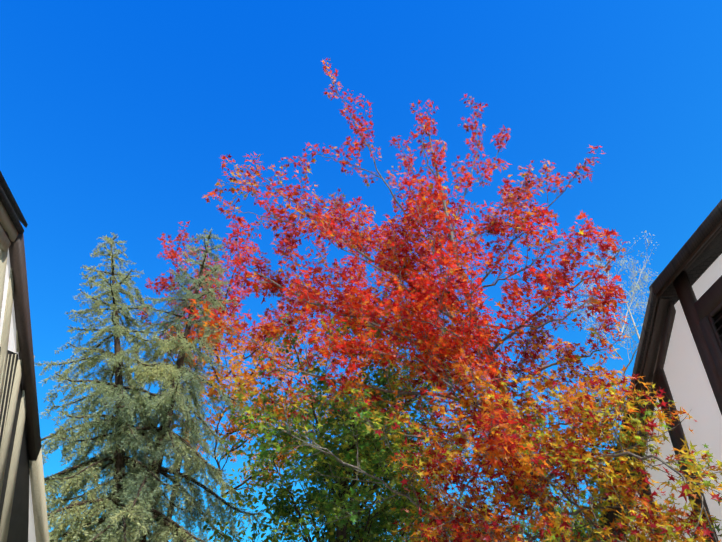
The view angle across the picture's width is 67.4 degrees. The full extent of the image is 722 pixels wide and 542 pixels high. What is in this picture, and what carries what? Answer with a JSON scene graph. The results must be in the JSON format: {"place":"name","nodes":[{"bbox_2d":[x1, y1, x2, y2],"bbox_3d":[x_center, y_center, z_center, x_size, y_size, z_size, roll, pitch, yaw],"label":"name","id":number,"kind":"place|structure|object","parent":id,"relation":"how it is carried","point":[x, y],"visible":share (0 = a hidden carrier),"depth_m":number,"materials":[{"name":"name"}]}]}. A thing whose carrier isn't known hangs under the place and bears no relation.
{"place":"outdoors","nodes":[
{"label":"outdoors","id":0,"kind":"place"},
{"bbox_2d":[0,171,49,541],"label":"house","id":1,"kind":"structure","parent":0,"point":[23,512],"depth_m":5.89,"materials":[{"name":"paint"}]},
{"bbox_2d":[0,0,721,541],"label":"sky","id":2,"kind":"structure","parent":0,"point":[118,117],"materials":[{"name":"blue"}]},
{"bbox_2d":[597,199,721,541],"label":"house","id":3,"kind":"structure","parent":0,"point":[678,359],"depth_m":6.84,"materials":[{"name":"paint"}]},
{"label":"ground","id":4,"kind":"structure","parent":0,"visible":0},
{"bbox_2d":[34,229,265,541],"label":"spruce tree","id":5,"kind":"object","parent":4,"relation":"on","point":[130,501],"visible":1,"depth_m":9.35,"materials":[{"name":"green plant"}]},
{"bbox_2d":[134,215,339,518],"bbox_3d":[-3.321,3.635,12.719,5.562,14.310,2.956,7,-40,-8],"label":"sweetgum tree","id":6,"kind":"object","parent":4,"relation":"on","point":[236,261],"visible":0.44,"depth_m":13.81,"materials":[{"name":"red plant"}]},
{"bbox_2d":[203,312,500,541],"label":"green tree","id":7,"kind":"object","parent":4,"relation":"on","point":[281,509],"visible":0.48,"depth_m":9.33,"materials":[{"name":"green plant"}]},
{"bbox_2d":[181,59,721,541],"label":"sweetgum tree","id":8,"kind":"object","parent":4,"relation":"on","point":[525,447],"visible":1,"depth_m":6.45,"materials":[{"name":"red plant"}]},
{"bbox_2d":[322,462,622,541],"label":"tree","id":9,"kind":"object","parent":4,"relation":"on","point":[558,509],"visible":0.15,"depth_m":8.97,"materials":[{"name":"orange plant"}]},
{"bbox_2d":[563,230,658,375],"bbox_3d":[7.861,4.044,13.404,3.829,14.563,3.032,-1,-40,1],"label":"pale tree","id":10,"kind":"object","parent":4,"relation":"on","point":[631,300],"visible":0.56,"depth_m":16.50,"materials":[{"name":"white plant"}]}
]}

